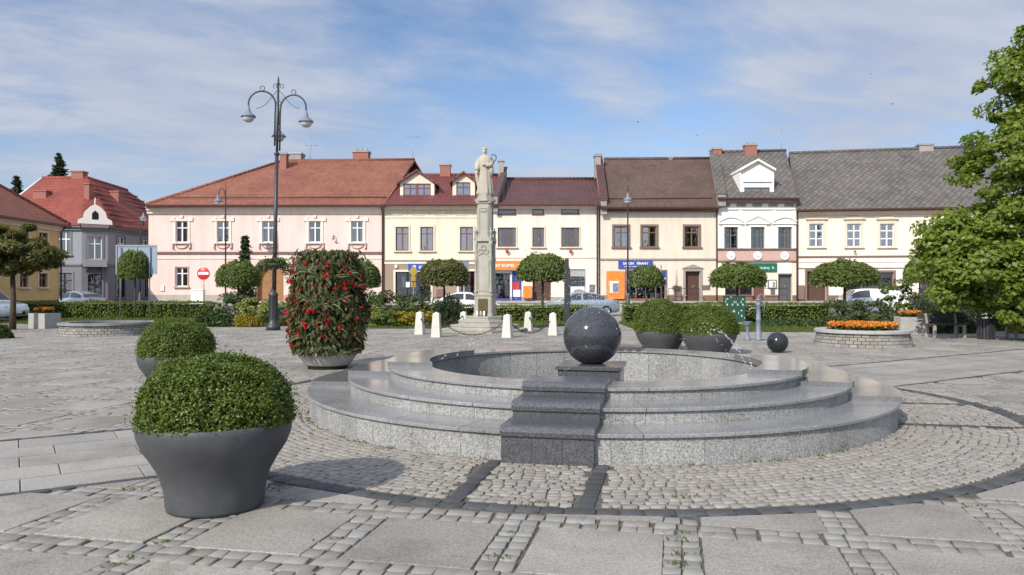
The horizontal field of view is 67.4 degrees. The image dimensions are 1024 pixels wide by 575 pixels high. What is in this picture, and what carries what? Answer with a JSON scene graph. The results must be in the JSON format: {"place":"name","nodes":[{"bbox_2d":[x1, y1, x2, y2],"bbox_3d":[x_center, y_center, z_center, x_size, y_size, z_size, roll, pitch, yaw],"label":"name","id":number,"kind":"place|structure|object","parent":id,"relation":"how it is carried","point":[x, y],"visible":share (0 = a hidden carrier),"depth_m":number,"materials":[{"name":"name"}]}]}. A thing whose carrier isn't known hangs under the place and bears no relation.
{"place":"outdoors","nodes":[
{"label":"outdoors","id":0,"kind":"place"},
{"bbox_2d":[59,291,108,303],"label":"parked car","id":1,"kind":"object","parent":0,"point":[73,296],"visible":0.27,"depth_m":56.19,"materials":[{"name":"silver metal"}]},
{"bbox_2d":[0,318,286,326],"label":"lawn","id":2,"kind":"structure","parent":0,"point":[122,319],"depth_m":40.12,"materials":[{"name":"green plant"}]},
{"bbox_2d":[117,248,152,317],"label":"globe tree","id":3,"kind":"object","parent":2,"relation":"on","point":[130,266],"visible":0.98,"depth_m":41.49,"materials":[{"name":"green plant"}]},
{"bbox_2d":[116,245,156,317],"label":"information boards","id":4,"kind":"object","parent":2,"relation":"on","point":[150,251],"visible":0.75,"depth_m":41.98,"materials":[{"name":"metal"}]},
{"bbox_2d":[192,309,237,326],"bbox_3d":[-12.789,1.361,33.205,2.440,0.893,1.972,0,0,0],"label":"juniper","id":5,"kind":"object","parent":2,"relation":"on","point":[210,319],"visible":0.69,"depth_m":32.83,"materials":[{"name":"green plant"}]},
{"bbox_2d":[203,291,265,323],"bbox_3d":[-12.666,0.933,35.588,3.330,1.589,2.740,0,0,0],"label":"shrub","id":6,"kind":"object","parent":2,"relation":"on","point":[229,297],"visible":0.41,"depth_m":35.45,"materials":[{"name":"green plant"}]},
{"bbox_2d":[214,258,262,316],"bbox_3d":[-14.209,0.083,39.996,2.535,3.205,2.424,0,0,41],"label":"globe tree","id":7,"kind":"object","parent":2,"relation":"on","point":[235,273],"visible":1,"depth_m":39.29,"materials":[{"name":"green plant"}]},
{"bbox_2d":[235,298,268,326],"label":"shrub","id":8,"kind":"object","parent":2,"relation":"on","point":[246,305],"visible":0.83,"depth_m":32.62,"materials":[{"name":"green plant"}]},
{"bbox_2d":[145,137,421,300],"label":"town house","id":9,"kind":"structure","parent":0,"point":[330,204],"depth_m":54.01,"materials":[{"name":"beige paint"}]},
{"bbox_2d":[172,219,190,243],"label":"window","id":10,"kind":"structure","parent":9,"relation":"in","point":[181,227],"depth_m":54.09,"materials":[{"name":"beige paint"}]},
{"bbox_2d":[173,266,189,287],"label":"window","id":11,"kind":"structure","parent":9,"relation":"in","point":[181,273],"depth_m":54.09,"materials":[{"name":"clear glass"}]},
{"bbox_2d":[213,219,231,243],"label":"window","id":12,"kind":"structure","parent":9,"relation":"in","point":[220,229],"depth_m":54.10,"materials":[{"name":"beige paint"}]},
{"bbox_2d":[258,219,273,243],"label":"window","id":13,"kind":"structure","parent":9,"relation":"in","point":[267,223],"depth_m":54.10,"materials":[{"name":"beige paint"}]},
{"bbox_2d":[255,260,285,300],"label":"door","id":14,"kind":"structure","parent":9,"relation":"in","point":[266,282],"depth_m":54.48,"materials":[{"name":"brown wood"}]},
{"bbox_2d":[305,219,323,243],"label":"window","id":15,"kind":"structure","parent":9,"relation":"in","point":[314,226],"depth_m":54.10,"materials":[{"name":"beige paint"}]},
{"bbox_2d":[348,219,365,243],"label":"window","id":16,"kind":"structure","parent":9,"relation":"in","point":[356,226],"depth_m":54.10,"materials":[{"name":"beige paint"}]},
{"bbox_2d":[365,321,563,327],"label":"lawn","id":17,"kind":"structure","parent":0,"point":[560,324],"depth_m":33.51,"materials":[{"name":"plant"}]},
{"bbox_2d":[359,258,381,304],"bbox_3d":[-7.393,0.113,37.989,1.983,3.136,2.074,0,0,-26],"label":"globe tree","id":18,"kind":"object","parent":17,"relation":"on","point":[373,276],"visible":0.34,"depth_m":37.59,"materials":[{"name":"green plant"}]},
{"bbox_2d":[365,289,408,320],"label":"shrub","id":19,"kind":"object","parent":17,"relation":"on","point":[379,299],"visible":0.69,"depth_m":36.75,"materials":[{"name":"green plant"}]},
{"bbox_2d":[396,289,442,321],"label":"shrub","id":20,"kind":"object","parent":17,"relation":"on","point":[410,300],"visible":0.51,"depth_m":35.84,"materials":[{"name":"green plant"}]},
{"bbox_2d":[436,291,465,324],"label":"conifer shrub","id":21,"kind":"object","parent":17,"relation":"on","point":[450,314],"visible":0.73,"depth_m":33.73,"materials":[{"name":"green plant"}]},
{"bbox_2d":[564,258,569,322],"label":"information pillar","id":22,"kind":"structure","parent":17,"relation":"on","point":[566,292],"depth_m":35.90,"materials":[{"name":"stone"}]},
{"bbox_2d":[0,312,1020,319],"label":"road","id":23,"kind":"structure","parent":0,"point":[616,315],"depth_m":45.84,"materials":[{"name":"grey asphalt"}]},
{"bbox_2d":[0,184,71,303],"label":"corner house","id":24,"kind":"structure","parent":23,"relation":"on","point":[17,210],"depth_m":47.54,"materials":[{"name":"yellow paint"}]},
{"bbox_2d":[0,299,213,317],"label":"hedge","id":25,"kind":"object","parent":23,"relation":"on","point":[184,309],"visible":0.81,"depth_m":42.49,"materials":[{"name":"green plant"}]},
{"bbox_2d":[233,235,258,308],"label":"conifer","id":26,"kind":"object","parent":23,"relation":"on","point":[244,252],"visible":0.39,"depth_m":42.85,"materials":[{"name":"green plant"}]},
{"bbox_2d":[417,258,469,301],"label":"globe tree","id":27,"kind":"object","parent":23,"relation":"on","point":[444,272],"visible":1,"depth_m":40.19,"materials":[{"name":"green plant"}]},
{"bbox_2d":[516,251,564,307],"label":"globe tree","id":28,"kind":"object","parent":23,"relation":"on","point":[531,267],"visible":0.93,"depth_m":40.10,"materials":[{"name":"green plant"}]},
{"bbox_2d":[129,301,983,311],"bbox_3d":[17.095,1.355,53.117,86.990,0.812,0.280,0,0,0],"label":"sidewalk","id":29,"kind":"structure","parent":23,"relation":"on","point":[523,303],"depth_m":52.98,"materials":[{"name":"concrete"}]},
{"bbox_2d":[540,291,618,312],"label":"parked car","id":30,"kind":"object","parent":23,"relation":"on","point":[611,305],"visible":0.34,"depth_m":45.73,"materials":[{"name":"blue paint"}]},
{"bbox_2d":[628,264,664,301],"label":"globe tree","id":31,"kind":"object","parent":23,"relation":"on","point":[652,275],"visible":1,"depth_m":44.39,"materials":[{"name":"green plant"}]},
{"bbox_2d":[707,261,767,295],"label":"globe tree","id":32,"kind":"object","parent":23,"relation":"on","point":[737,276],"visible":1,"depth_m":41.05,"materials":[{"name":"green plant"}]},
{"bbox_2d":[808,258,881,317],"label":"globe tree","id":33,"kind":"object","parent":23,"relation":"on","point":[843,273],"visible":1,"depth_m":41.04,"materials":[{"name":"green plant"}]},
{"bbox_2d":[823,288,911,315],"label":"parked van","id":34,"kind":"object","parent":23,"relation":"on","point":[871,294],"visible":0.31,"depth_m":44.70,"materials":[{"name":"white paint"}]},
{"bbox_2d":[0,339,1023,574],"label":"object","id":35,"kind":"structure","parent":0,"point":[575,502],"depth_m":5.73,"materials":[{"name":"grey stone"}]},
{"bbox_2d":[0,319,1023,574],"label":"paving slabs","id":36,"kind":"structure","parent":35,"relation":"attached to","point":[456,543],"depth_m":5.21,"materials":[{"name":"stone"}]},
{"bbox_2d":[0,291,29,319],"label":"parked car","id":37,"kind":"object","parent":36,"relation":"on","point":[22,309],"visible":0.71,"depth_m":39.33,"materials":[{"name":"white paint"}]},
{"bbox_2d":[28,307,60,328],"bbox_3d":[-19.100,1.219,31.398,0.820,0.894,0.820,0,0,14],"label":"planter box","id":38,"kind":"object","parent":36,"relation":"on","point":[46,318],"visible":1,"depth_m":31.08,"materials":[{"name":"concrete"}]},
{"bbox_2d":[56,320,153,336],"bbox_3d":[-14.364,1.437,27.243,3.103,0.440,3.117,0,0,0],"label":"stone basin","id":39,"kind":"object","parent":36,"relation":"on","point":[100,328],"visible":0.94,"depth_m":26.02,"materials":[{"name":"stone"}]},
{"bbox_2d":[136,356,181,379],"bbox_3d":[-5.020,1.317,11.497,1.092,0.614,1.092,0,0,-12],"label":"planter bowl","id":40,"kind":"object","parent":36,"relation":"on","point":[145,366],"visible":0.2,"depth_m":11.02,"materials":[{"name":"plastic"}]},
{"bbox_2d":[134,316,219,359],"bbox_3d":[-5.021,0.738,11.500,1.192,0.626,1.215,0,0,-30],"label":"boxwood bush","id":41,"kind":"object","parent":40,"relation":"on","point":[170,338],"visible":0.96,"depth_m":11.13,"materials":[{"name":"green plant"}]},
{"bbox_2d":[134,418,292,518],"bbox_3d":[-2.190,1.292,5.677,1.092,0.639,1.092,0,0,-27],"label":"planter bowl","id":42,"kind":"object","parent":36,"relation":"on","point":[207,475],"visible":0.64,"depth_m":5.32,"materials":[{"name":"concrete"}]},
{"bbox_2d":[124,345,301,436],"bbox_3d":[-2.189,0.727,5.679,1.215,0.579,1.192,0,0,-23],"label":"boxwood bush","id":43,"kind":"object","parent":42,"relation":"on","point":[210,392],"visible":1,"depth_m":5.32,"materials":[{"name":"green plant"}]},
{"bbox_2d":[241,76,313,329],"bbox_3d":[-9.144,-3.311,30.532,2.827,9.950,1.830,0,0,0],"label":"street lamp","id":44,"kind":"object","parent":36,"relation":"on","point":[278,135],"visible":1,"depth_m":29.94,"materials":[{"name":"metal"}]},
{"bbox_2d":[255,256,294,275],"bbox_3d":[-9.259,-0.889,30.000,1.496,0.863,0.924,0,0,-18],"label":"hanging basket","id":45,"kind":"object","parent":44,"relation":"hanging from","point":[273,264],"visible":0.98,"depth_m":29.78,"materials":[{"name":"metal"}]},
{"bbox_2d":[299,351,356,369],"bbox_3d":[-3.740,1.460,15.597,1.200,0.345,1.200,0,0,0],"label":"planter bowl","id":46,"kind":"object","parent":36,"relation":"on","point":[333,362],"visible":0.66,"depth_m":15.18,"materials":[{"name":"concrete"}]},
{"bbox_2d":[280,248,373,358],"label":"flower column","id":47,"kind":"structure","parent":46,"relation":"in","point":[330,315],"depth_m":15.04,"materials":[{"name":"green plant"}]},
{"bbox_2d":[369,303,591,320],"bbox_3d":[-1.600,1.290,39.052,11.457,1.008,1.286,0,0,0],"label":"hedge","id":48,"kind":"object","parent":36,"relation":"on","point":[537,312],"visible":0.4,"depth_m":38.69,"materials":[{"name":"green plant"}]},
{"bbox_2d":[442,194,526,333],"bbox_3d":[-1.022,-0.930,29.202,3.040,5.221,3.040,0,0,12],"label":"monument","id":49,"kind":"object","parent":36,"relation":"on","point":[485,248],"visible":1,"depth_m":28.90,"materials":[{"name":"stone"}]},
{"bbox_2d":[475,147,496,194],"bbox_3d":[-0.968,-4.429,29.189,0.869,1.776,0.575,0,0,16],"label":"statue","id":50,"kind":"object","parent":49,"relation":"on","point":[484,168],"visible":0.99,"depth_m":29.04,"materials":[{"name":"stone"}]},
{"bbox_2d":[635,331,682,348],"bbox_3d":[3.870,1.383,19.997,1.300,0.518,1.300,0,0,25],"label":"planter bowl","id":51,"kind":"object","parent":36,"relation":"on","point":[663,340],"visible":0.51,"depth_m":19.51,"materials":[{"name":"concrete"}]},
{"bbox_2d":[632,298,683,332],"bbox_3d":[3.871,0.700,20.000,1.464,0.963,1.492,0,0,33],"label":"boxwood bush","id":52,"kind":"object","parent":51,"relation":"on","point":[661,315],"visible":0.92,"depth_m":19.54,"materials":[{"name":"green plant"}]},
{"bbox_2d":[681,333,736,352],"bbox_3d":[4.820,1.374,18.797,1.333,0.531,1.333,0,0,-29],"label":"planter bowl","id":53,"kind":"object","parent":36,"relation":"on","point":[696,342],"visible":0.63,"depth_m":18.29,"materials":[{"name":"concrete"}]},
{"bbox_2d":[678,303,739,335],"bbox_3d":[4.818,0.754,18.798,1.501,0.826,1.472,0,0,-9],"label":"boxwood bush","id":54,"kind":"object","parent":53,"relation":"on","point":[722,319],"visible":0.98,"depth_m":18.34,"materials":[{"name":"green plant"}]},
{"bbox_2d":[749,294,764,340],"bbox_3d":[7.598,0.921,23.826,0.471,1.458,0.239,0,0,-24],"label":"water pump","id":55,"kind":"object","parent":36,"relation":"on","point":[758,334],"visible":1,"depth_m":23.79,"materials":[{"name":"blue paint"}]},
{"bbox_2d":[767,332,788,352],"bbox_3d":[6.690,1.380,19.347,0.524,0.524,0.524,0,0,0],"label":"stone ball","id":56,"kind":"object","parent":36,"relation":"on","point":[777,342],"visible":1,"depth_m":19.17,"materials":[{"name":"black stone"}]},
{"bbox_2d":[813,320,913,347],"bbox_3d":[10.034,1.288,21.987,2.635,0.715,2.627,0,0,0],"label":"flower bed","id":57,"kind":"object","parent":36,"relation":"on","point":[864,334],"visible":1,"depth_m":21.13,"materials":[{"name":"stone"}]},
{"bbox_2d":[894,309,924,333],"bbox_3d":[14.350,1.218,27.698,0.840,0.880,0.840,0,0,10],"label":"planter box","id":58,"kind":"object","parent":36,"relation":"on","point":[904,321],"visible":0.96,"depth_m":27.33,"materials":[{"name":"concrete"}]},
{"bbox_2d":[917,313,972,337],"bbox_3d":[14.365,1.256,25.485,1.568,0.795,0.595,0,0,-3],"label":"park bench","id":59,"kind":"object","parent":36,"relation":"on","point":[926,318],"visible":1,"depth_m":25.68,"materials":[{"name":"grey wood"}]},
{"bbox_2d":[976,318,995,338],"bbox_3d":[15.179,1.317,24.613,0.544,0.629,0.544,0,0,0],"label":"litter bin","id":60,"kind":"object","parent":36,"relation":"on","point":[985,328],"visible":1,"depth_m":24.42,"materials":[{"name":"metal"}]},
{"bbox_2d":[0,319,1023,574],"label":"paving cobbles","id":61,"kind":"object","parent":35,"relation":"attached to","point":[368,519],"visible":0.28,"depth_m":5.21,"materials":[{"name":"stone"}]},
{"bbox_2d":[0,222,70,329],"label":"globe tree","id":62,"kind":"object","parent":61,"relation":"on","point":[21,252],"visible":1,"depth_m":29.80,"materials":[{"name":"green plant"}]},
{"bbox_2d":[100,409,1023,574],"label":"weeds","id":63,"kind":"object","parent":61,"relation":"on","point":[342,537],"visible":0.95,"depth_m":5.65,"materials":[{"name":"green plant"}]},
{"bbox_2d":[904,10,1023,329],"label":"leafy tree","id":64,"kind":"object","parent":61,"relation":"on","point":[986,252],"visible":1,"depth_m":24.02,"materials":[{"name":"green plant"}]},
{"bbox_2d":[0,349,1023,493],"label":"path slabs","id":65,"kind":"structure","parent":35,"relation":"attached to","point":[103,457],"depth_m":7.72,"materials":[{"name":"stone"}]},
{"bbox_2d":[0,349,1023,516],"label":"dark border cobbles","id":66,"kind":"object","parent":35,"relation":"attached to","point":[588,500],"visible":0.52,"depth_m":5.99,"materials":[{"name":"grey stone"}]},
{"bbox_2d":[307,344,901,467],"bbox_3d":[1.126,1.460,10.809,7.800,0.925,7.836,0,0,12],"label":"fountain","id":67,"kind":"object","parent":35,"relation":"on","point":[683,407],"visible":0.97,"depth_m":8.02,"materials":[{"name":"stone"}]},
{"bbox_2d":[563,307,620,363],"bbox_3d":[1.130,0.681,10.829,0.820,0.820,0.820,0,0,0],"label":"granite ball","id":68,"kind":"object","parent":67,"relation":"on","point":[592,335],"visible":0.95,"depth_m":10.53,"materials":[{"name":"grey stone"}]},
{"bbox_2d":[270,382,1023,508],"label":"ring cobbles","id":69,"kind":"object","parent":35,"relation":"attached to","point":[871,477],"visible":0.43,"depth_m":6.77,"materials":[{"name":"stone"}]},
{"bbox_2d":[0,0,1023,236],"label":"sky","id":70,"kind":"structure","parent":0,"point":[147,98],"materials":[{"name":"blue"}]},
{"bbox_2d":[513,300,823,300],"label":"terrace","id":71,"kind":"structure","parent":0,"point":[686,300],"depth_m":57.33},
{"bbox_2d":[384,163,497,300],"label":"town house","id":72,"kind":"structure","parent":71,"relation":"on","point":[428,216],"depth_m":54.03,"materials":[{"name":"beige paint"}]},
{"bbox_2d":[393,225,410,251],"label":"window","id":73,"kind":"structure","parent":72,"relation":"in","point":[401,233],"depth_m":54.12,"materials":[{"name":"grey glass"}]},
{"bbox_2d":[393,270,432,300],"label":"shop window","id":74,"kind":"structure","parent":72,"relation":"in","point":[400,277],"depth_m":54.40,"materials":[{"name":"grey glass"}]},
{"bbox_2d":[418,225,435,251],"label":"window","id":75,"kind":"structure","parent":72,"relation":"in","point":[427,239],"depth_m":54.12,"materials":[{"name":"grey glass"}]},
{"bbox_2d":[457,225,474,251],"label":"window","id":76,"kind":"structure","parent":72,"relation":"in","point":[465,233],"depth_m":54.12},
{"bbox_2d":[492,149,600,300],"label":"town house","id":77,"kind":"structure","parent":71,"relation":"on","point":[528,212],"depth_m":54.05,"materials":[{"name":"beige paint"}]},
{"bbox_2d":[495,273,510,299],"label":"shop window","id":78,"kind":"structure","parent":77,"relation":"in","point":[502,280],"depth_m":55.10,"materials":[{"name":"clear glass"}]},
{"bbox_2d":[496,226,517,247],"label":"window","id":79,"kind":"structure","parent":77,"relation":"in","point":[506,235],"depth_m":54.14,"materials":[{"name":"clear glass"}]},
{"bbox_2d":[530,226,545,247],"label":"window","id":80,"kind":"structure","parent":77,"relation":"in","point":[537,232],"depth_m":54.14,"materials":[{"name":"clear glass"}]},
{"bbox_2d":[532,280,550,300],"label":"door","id":81,"kind":"structure","parent":77,"relation":"in","point":[536,287],"depth_m":54.26,"materials":[{"name":"brown wood"}]},
{"bbox_2d":[559,226,581,247],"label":"window","id":82,"kind":"structure","parent":77,"relation":"in","point":[570,236],"depth_m":54.14,"materials":[{"name":"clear glass"}]},
{"bbox_2d":[593,154,718,300],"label":"town house","id":83,"kind":"structure","parent":71,"relation":"on","point":[673,216],"depth_m":54.07,"materials":[{"name":"beige paint"}]},
{"bbox_2d":[611,224,630,247],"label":"window","id":84,"kind":"structure","parent":83,"relation":"in","point":[619,231],"depth_m":54.16,"materials":[{"name":"brown wood"}]},
{"bbox_2d":[625,270,666,298],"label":"shop window","id":85,"kind":"structure","parent":83,"relation":"in","point":[653,293],"depth_m":54.44,"materials":[{"name":"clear glass"}]},
{"bbox_2d":[639,224,659,247],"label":"window","id":86,"kind":"structure","parent":83,"relation":"in","point":[648,232],"depth_m":54.16,"materials":[{"name":"brown wood"}]},
{"bbox_2d":[682,224,701,247],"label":"window","id":87,"kind":"structure","parent":83,"relation":"in","point":[691,232],"depth_m":54.16,"materials":[{"name":"brown wood"}]},
{"bbox_2d":[683,269,702,300],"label":"door","id":88,"kind":"structure","parent":83,"relation":"in","point":[690,276],"depth_m":54.40,"materials":[{"name":"brown wood"}]},
{"bbox_2d":[788,143,1011,300],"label":"town house","id":89,"kind":"structure","parent":71,"relation":"on","point":[869,206],"depth_m":53.89,"materials":[{"name":"beige paint"}]},
{"bbox_2d":[805,216,827,247],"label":"window","id":90,"kind":"structure","parent":89,"relation":"in","point":[815,224],"depth_m":53.87,"materials":[{"name":"beige paint"}]},
{"bbox_2d":[805,269,828,300],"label":"door","id":91,"kind":"structure","parent":89,"relation":"in","point":[812,292],"depth_m":54.04,"materials":[{"name":"brown wood"}]},
{"bbox_2d":[843,216,865,247],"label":"window","id":92,"kind":"structure","parent":89,"relation":"in","point":[853,224],"depth_m":53.44,"materials":[{"name":"beige paint"}]},
{"bbox_2d":[846,270,895,291],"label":"shop window","id":93,"kind":"structure","parent":89,"relation":"in","point":[888,276],"depth_m":54.01,"materials":[{"name":"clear glass"}]},
{"bbox_2d":[876,216,898,247],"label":"window","id":94,"kind":"structure","parent":89,"relation":"in","point":[886,224],"depth_m":53.08,"materials":[{"name":"beige paint"}]},
{"bbox_2d":[709,127,799,300],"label":"town house","id":95,"kind":"structure","parent":0,"point":[758,199],"depth_m":53.95,"materials":[{"name":"white paint"}]},
{"bbox_2d":[718,216,743,247],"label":"window","id":96,"kind":"structure","parent":95,"relation":"in","point":[729,232],"depth_m":53.85,"materials":[{"name":"white paint"}]},
{"bbox_2d":[745,215,770,247],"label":"window","id":97,"kind":"structure","parent":95,"relation":"in","point":[757,234],"depth_m":53.91,"materials":[{"name":"white paint"}]},
{"bbox_2d":[772,216,796,247],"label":"window","id":98,"kind":"structure","parent":95,"relation":"in","point":[783,232],"depth_m":53.95,"materials":[{"name":"white paint"}]},
{"bbox_2d":[778,274,790,300],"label":"door","id":99,"kind":"structure","parent":95,"relation":"in","point":[784,280],"depth_m":54.24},
{"bbox_2d":[618,322,1002,331],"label":"lawn","id":100,"kind":"structure","parent":0,"point":[790,330],"depth_m":30.19,"materials":[{"name":"green plant"}]},
{"bbox_2d":[723,296,744,323],"bbox_3d":[10.179,1.023,35.198,0.960,1.300,0.520,0,0,4],"label":"green cabinet","id":101,"kind":"object","parent":100,"relation":"on","point":[736,304],"visible":0.74,"depth_m":34.95,"materials":[{"name":"metal"}]},
{"bbox_2d":[752,317,827,326],"bbox_3d":[12.394,1.517,33.798,3.872,0.521,3.105,0,0,0],"label":"flower bed","id":102,"kind":"object","parent":100,"relation":"on","point":[796,322],"visible":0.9,"depth_m":33.10,"materials":[{"name":"green plant"}]},
{"bbox_2d":[820,298,872,321],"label":"shrub","id":103,"kind":"object","parent":100,"relation":"on","point":[838,304],"visible":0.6,"depth_m":32.64,"materials":[{"name":"green plant"}]},
{"bbox_2d":[850,300,900,321],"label":"shrub","id":104,"kind":"object","parent":100,"relation":"on","point":[878,316],"visible":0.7,"depth_m":31.98,"materials":[{"name":"green plant"}]},
{"bbox_2d":[876,278,918,319],"bbox_3d":[14.858,0.656,29.477,1.460,2.024,1.390,0,0,-42],"label":"young tree","id":105,"kind":"object","parent":100,"relation":"on","point":[898,304],"visible":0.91,"depth_m":29.50,"materials":[{"name":"green plant"}]},
{"bbox_2d":[921,307,975,333],"bbox_3d":[15.977,1.172,28.601,2.830,1.211,2.299,0,0,0],"label":"juniper","id":106,"kind":"object","parent":100,"relation":"on","point":[970,329],"visible":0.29,"depth_m":27.89,"materials":[{"name":"green plant"}]},
{"bbox_2d":[926,297,981,326],"bbox_3d":[17.829,0.955,31.009,2.246,1.719,1.877,0,0,0],"label":"yew shrub","id":107,"kind":"object","parent":100,"relation":"on","point":[971,314],"visible":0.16,"depth_m":30.52,"materials":[{"name":"green plant"}]},
{"label":"ground","id":108,"kind":"structure","parent":0,"visible":0},
{"bbox_2d":[20,171,148,303],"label":"corner house","id":109,"kind":"structure","parent":108,"relation":"on","point":[102,217],"depth_m":63.95,"materials":[{"name":"grey paint"}]},
{"bbox_2d":[59,271,73,295],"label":"window","id":110,"kind":"structure","parent":109,"relation":"in","point":[67,276],"depth_m":62.99,"materials":[{"name":"grey glass"}]},
{"bbox_2d":[86,234,103,258],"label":"window","id":111,"kind":"structure","parent":109,"relation":"in","point":[94,243],"depth_m":62.76,"materials":[{"name":"white glass"}]},
{"bbox_2d":[86,273,103,296],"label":"window","id":112,"kind":"structure","parent":109,"relation":"in","point":[94,281],"depth_m":63.18,"materials":[{"name":"black glass"}]},
{"bbox_2d":[620,301,830,321],"bbox_3d":[10.313,1.197,37.103,10.092,1.137,1.398,0,0,0],"label":"hedge","id":113,"kind":"object","parent":108,"relation":"on","point":[782,310],"visible":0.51,"depth_m":36.69,"materials":[{"name":"green plant"}]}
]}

